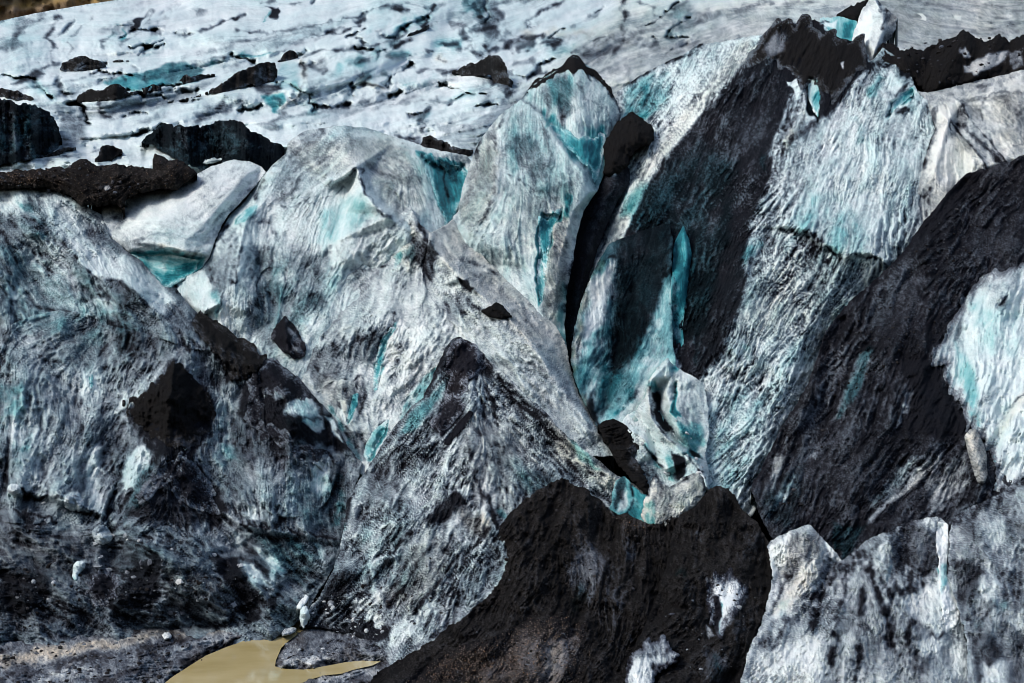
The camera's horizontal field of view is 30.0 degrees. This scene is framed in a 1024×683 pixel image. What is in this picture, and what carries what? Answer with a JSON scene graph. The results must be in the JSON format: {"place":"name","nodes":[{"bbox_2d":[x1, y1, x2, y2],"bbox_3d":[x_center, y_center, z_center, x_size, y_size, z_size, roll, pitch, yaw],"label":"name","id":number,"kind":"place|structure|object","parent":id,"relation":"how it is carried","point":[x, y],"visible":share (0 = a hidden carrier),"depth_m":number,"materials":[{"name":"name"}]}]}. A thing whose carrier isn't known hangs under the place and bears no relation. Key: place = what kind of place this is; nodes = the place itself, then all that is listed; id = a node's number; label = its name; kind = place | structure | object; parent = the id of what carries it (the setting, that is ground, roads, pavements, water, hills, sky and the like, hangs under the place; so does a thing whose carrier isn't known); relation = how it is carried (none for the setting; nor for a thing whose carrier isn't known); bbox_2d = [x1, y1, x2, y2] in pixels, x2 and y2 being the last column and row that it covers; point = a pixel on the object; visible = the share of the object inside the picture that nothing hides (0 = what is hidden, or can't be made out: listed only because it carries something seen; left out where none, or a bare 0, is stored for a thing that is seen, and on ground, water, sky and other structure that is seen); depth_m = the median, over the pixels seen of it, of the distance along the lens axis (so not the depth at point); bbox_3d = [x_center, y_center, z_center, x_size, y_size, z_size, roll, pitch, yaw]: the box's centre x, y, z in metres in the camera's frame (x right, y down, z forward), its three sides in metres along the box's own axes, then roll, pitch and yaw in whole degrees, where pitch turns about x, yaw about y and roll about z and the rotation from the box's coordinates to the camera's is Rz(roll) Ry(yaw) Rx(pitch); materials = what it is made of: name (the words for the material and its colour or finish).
{"place":"outdoors","nodes":[
{"label":"outdoors","id":0,"kind":"place"},
{"bbox_2d":[0,0,112,20],"bbox_3d":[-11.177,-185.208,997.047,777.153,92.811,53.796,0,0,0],"label":"hillside","id":1,"kind":"structure","parent":0,"point":[9,9],"depth_m":1002.76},
{"bbox_2d":[0,188,362,650],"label":"ice slope","id":2,"kind":"structure","parent":0,"point":[96,326],"depth_m":148.63,"materials":[{"name":"grey ice"}]},
{"bbox_2d":[7,484,20,494],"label":"ice chunk","id":3,"kind":"object","parent":2,"relation":"on","point":[12,489],"visible":0.99,"depth_m":142.44,"materials":[{"name":"white ice"}]},
{"bbox_2d":[64,495,83,511],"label":"ice chunk","id":4,"kind":"object","parent":2,"relation":"attached to","point":[73,502],"visible":1,"depth_m":141.65,"materials":[{"name":"grey ice"}]},
{"bbox_2d":[72,561,85,580],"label":"ice chunk","id":5,"kind":"object","parent":2,"relation":"on","point":[78,567],"visible":1,"depth_m":135.67,"materials":[{"name":"white ice"}]},
{"bbox_2d":[92,525,112,544],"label":"ice chunk","id":6,"kind":"object","parent":2,"relation":"on","point":[101,534],"visible":1,"depth_m":138.91,"materials":[{"name":"grey ice"}]},
{"bbox_2d":[122,361,215,451],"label":"ash cone","id":7,"kind":"object","parent":2,"relation":"on","point":[178,397],"visible":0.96,"depth_m":152.88,"materials":[{"name":"black soil"}]},
{"bbox_2d":[192,310,266,381],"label":"ash cone","id":8,"kind":"object","parent":2,"relation":"on","point":[242,357],"visible":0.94,"depth_m":163.17,"materials":[{"name":"black soil"}]},
{"bbox_2d":[297,595,308,614],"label":"ice chunk","id":9,"kind":"object","parent":2,"relation":"on","point":[303,602],"visible":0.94,"depth_m":132.53,"materials":[{"name":"white ice"}]},
{"bbox_2d":[0,604,389,682],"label":"ground","id":10,"kind":"structure","parent":0,"point":[127,666],"depth_m":121.74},
{"bbox_2d":[162,632,171,639],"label":"rock","id":11,"kind":"object","parent":10,"relation":"on","point":[166,635],"visible":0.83,"depth_m":127.86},
{"bbox_2d":[300,606,309,628],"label":"ice chunk","id":12,"kind":"object","parent":10,"relation":"on","point":[304,615],"visible":1,"depth_m":131.21,"materials":[{"name":"white ice"}]},
{"bbox_2d":[22,413,754,669],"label":"ice debris","id":13,"kind":"object","parent":10,"relation":"on","point":[330,603],"visible":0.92,"depth_m":133.09,"materials":[{"name":"grey ice"}]},
{"bbox_2d":[368,478,679,682],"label":"ash mound","id":14,"kind":"object","parent":10,"relation":"on","point":[650,553],"visible":0.96,"depth_m":122.56,"materials":[{"name":"black soil"}]},
{"bbox_2d":[610,476,646,521],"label":"ice step","id":15,"kind":"object","parent":14,"relation":"on","point":[628,497],"visible":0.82,"depth_m":140.87,"materials":[{"name":"teal ice"}]},
{"bbox_2d":[625,634,679,682],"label":"ice block","id":16,"kind":"structure","parent":14,"relation":"on","point":[648,661],"depth_m":109.57,"materials":[{"name":"white ice"}]},
{"bbox_2d":[641,473,706,525],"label":"ice block","id":17,"kind":"structure","parent":14,"relation":"on","point":[662,503],"depth_m":139.43,"materials":[{"name":"grey ice"}]},
{"bbox_2d":[619,486,771,682],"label":"ash mound","id":18,"kind":"object","parent":14,"relation":"on","point":[708,577],"visible":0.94,"depth_m":123.27,"materials":[{"name":"black soil"}]},
{"bbox_2d":[706,567,747,638],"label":"ice window","id":19,"kind":"structure","parent":18,"relation":"in","point":[719,623],"depth_m":121.99,"materials":[{"name":"white ice"}]},
{"bbox_2d":[165,621,379,682],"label":"pond water","id":20,"kind":"structure","parent":0,"point":[252,661],"depth_m":118.17,"materials":[{"name":"beige liquid"}]},
{"bbox_2d":[281,627,295,635],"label":"rock","id":21,"kind":"object","parent":20,"relation":"in","point":[288,631],"visible":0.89,"depth_m":129.86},
{"bbox_2d":[300,337,642,664],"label":"ice ridge","id":22,"kind":"structure","parent":0,"point":[476,447],"depth_m":140.57,"materials":[{"name":"grey ice"}]},
{"bbox_2d":[597,418,648,494],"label":"ash mound","id":23,"kind":"object","parent":22,"relation":"on","point":[618,440],"visible":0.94,"depth_m":147.73,"materials":[{"name":"black soil"}]},
{"bbox_2d":[0,0,1023,243],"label":"glacier","id":24,"kind":"object","parent":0,"point":[369,64],"visible":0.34,"depth_m":339.90,"materials":[{"name":"white ice"}]},
{"bbox_2d":[0,88,33,100],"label":"ash mound","id":25,"kind":"object","parent":24,"relation":"on","point":[15,95],"visible":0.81,"depth_m":274.54,"materials":[{"name":"grey soil"}]},
{"bbox_2d":[0,98,61,165],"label":"ice wall","id":26,"kind":"structure","parent":24,"relation":"on","point":[29,132],"depth_m":222.50,"materials":[{"name":"black ice"}]},
{"bbox_2d":[41,147,75,157],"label":"ash mound","id":27,"kind":"object","parent":24,"relation":"on","point":[60,151],"visible":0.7,"depth_m":225.96,"materials":[{"name":"black soil"}]},
{"bbox_2d":[60,56,105,71],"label":"ash mound","id":28,"kind":"object","parent":24,"relation":"on","point":[79,63],"visible":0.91,"depth_m":319.93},
{"bbox_2d":[76,84,130,107],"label":"ash mound","id":29,"kind":"object","parent":24,"relation":"on","point":[114,91],"visible":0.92,"depth_m":265.56,"materials":[{"name":"black soil"}]},
{"bbox_2d":[95,145,122,161],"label":"ash mound","id":30,"kind":"object","parent":24,"relation":"on","point":[108,153],"visible":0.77,"depth_m":223.96,"materials":[{"name":"black soil"}]},
{"bbox_2d":[130,84,161,96],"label":"ash mound","id":31,"kind":"object","parent":24,"relation":"on","point":[146,89],"visible":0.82,"depth_m":276.77,"materials":[{"name":"black soil"}]},
{"bbox_2d":[179,74,214,84],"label":"ash mound","id":32,"kind":"object","parent":24,"relation":"on","point":[186,79],"visible":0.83,"depth_m":290.56,"materials":[{"name":"black soil"}]},
{"bbox_2d":[142,119,284,171],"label":"ice wall","id":33,"kind":"structure","parent":24,"relation":"on","point":[196,146],"depth_m":218.88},
{"bbox_2d":[186,62,277,102],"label":"ash mound","id":34,"kind":"object","parent":24,"relation":"on","point":[260,74],"visible":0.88,"depth_m":282.80,"materials":[{"name":"black soil"}]},
{"bbox_2d":[278,50,297,61],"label":"ash mound","id":35,"kind":"object","parent":24,"relation":"on","point":[289,55],"visible":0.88,"depth_m":323.38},
{"bbox_2d":[407,25,428,36],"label":"ash mound","id":36,"kind":"object","parent":24,"relation":"on","point":[425,28],"visible":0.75,"depth_m":367.94,"materials":[{"name":"black soil"}]},
{"bbox_2d":[420,135,472,156],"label":"ash mound","id":37,"kind":"object","parent":24,"relation":"on","point":[429,141],"visible":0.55,"depth_m":227.09,"materials":[{"name":"grey soil"}]},
{"bbox_2d":[452,55,512,87],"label":"ash mound","id":38,"kind":"object","parent":24,"relation":"on","point":[494,67],"visible":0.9,"depth_m":291.95,"materials":[{"name":"black soil"}]},
{"bbox_2d":[836,0,867,22],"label":"ash mound","id":39,"kind":"object","parent":24,"relation":"on","point":[851,12],"visible":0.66,"depth_m":232.66,"materials":[{"name":"black soil"}]},
{"bbox_2d":[145,229,967,677],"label":"glacier bed","id":40,"kind":"object","parent":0,"point":[619,473],"depth_m":162.64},
{"bbox_2d":[0,154,196,249],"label":"ash ridge","id":41,"kind":"structure","parent":40,"relation":"on","point":[163,167],"depth_m":187.05,"materials":[{"name":"black soil"}]},
{"bbox_2d":[101,159,265,287],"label":"ice dome","id":42,"kind":"structure","parent":40,"relation":"on","point":[167,237],"depth_m":183.69,"materials":[{"name":"white ice"}]},
{"bbox_2d":[302,205,614,474],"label":"ice ridge","id":43,"kind":"structure","parent":40,"relation":"on","point":[411,312],"depth_m":163.21,"materials":[{"name":"grey ice"}]},
{"bbox_2d":[171,125,470,379],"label":"ice block","id":44,"kind":"structure","parent":43,"relation":"on","point":[316,218],"depth_m":179.97,"materials":[{"name":"white ice"}]},
{"bbox_2d":[271,316,305,358],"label":"ash cone","id":45,"kind":"object","parent":44,"relation":"on","point":[286,336],"visible":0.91,"depth_m":166.59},
{"bbox_2d":[481,302,511,318],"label":"ash cone","id":46,"kind":"object","parent":43,"relation":"on","point":[496,310],"visible":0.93,"depth_m":162.24,"materials":[{"name":"black soil"}]},
{"bbox_2d":[0,37,1022,682],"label":"rubble","id":47,"kind":"object","parent":40,"relation":"on","point":[86,659],"visible":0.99,"depth_m":129.40,"materials":[{"name":"stone"}]},
{"bbox_2d":[452,55,619,346],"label":"ice serac","id":48,"kind":"object","parent":40,"relation":"on","point":[533,179],"visible":0.81,"depth_m":188.32,"materials":[{"name":"white ice"}]},
{"bbox_2d":[564,167,629,358],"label":"dirt slope","id":49,"kind":"structure","parent":40,"relation":"on","point":[598,211],"depth_m":187.25,"materials":[{"name":"black ash"},{"name":"dirt"}]},
{"bbox_2d":[570,224,675,442],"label":"ice slab","id":50,"kind":"structure","parent":40,"relation":"on","point":[622,349],"depth_m":167.17,"materials":[{"name":"teal ice"}]},
{"bbox_2d":[582,14,935,516],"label":"ice ridge","id":51,"kind":"structure","parent":40,"relation":"on","point":[775,169],"depth_m":186.12,"materials":[{"name":"grey ice"}]},
{"bbox_2d":[603,112,653,176],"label":"ash cone","id":52,"kind":"object","parent":51,"relation":"on","point":[631,133],"visible":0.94,"depth_m":200.60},
{"bbox_2d":[622,358,708,489],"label":"ice rib","id":53,"kind":"object","parent":51,"relation":"attached to","point":[674,393],"visible":0.9,"depth_m":150.65,"materials":[{"name":"white ice"}]},
{"bbox_2d":[671,226,691,346],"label":"crevasse wall","id":54,"kind":"structure","parent":51,"relation":"on","point":[682,256],"depth_m":172.16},
{"bbox_2d":[852,0,897,60],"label":"ice fin","id":55,"kind":"object","parent":51,"relation":"on","point":[877,25],"visible":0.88,"depth_m":224.12,"materials":[{"name":"white ice"}]},
{"bbox_2d":[820,16,856,40],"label":"ice cliff","id":56,"kind":"structure","parent":55,"relation":"attached to","point":[844,27],"depth_m":228.35,"materials":[{"name":"teal ice"}]},
{"bbox_2d":[751,155,1023,559],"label":"ice wall","id":57,"kind":"structure","parent":40,"relation":"on","point":[930,429],"depth_m":152.56,"materials":[{"name":"black ice"}]},
{"bbox_2d":[918,70,1023,223],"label":"ice ridge","id":58,"kind":"structure","parent":40,"relation":"on","point":[978,124],"depth_m":196.62,"materials":[{"name":"white ice"}]},
{"bbox_2d":[875,29,1023,92],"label":"ash band","id":59,"kind":"object","parent":58,"relation":"on","point":[960,68],"visible":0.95,"depth_m":214.02,"materials":[{"name":"black soil"}]},
{"bbox_2d":[740,517,967,682],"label":"ice block","id":60,"kind":"structure","parent":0,"point":[881,608],"depth_m":118.51,"materials":[{"name":"grey ice"}]},
{"bbox_2d":[947,480,1023,682],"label":"ice block","id":61,"kind":"structure","parent":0,"point":[985,575],"depth_m":122.61,"materials":[{"name":"grey ice"}]}
]}

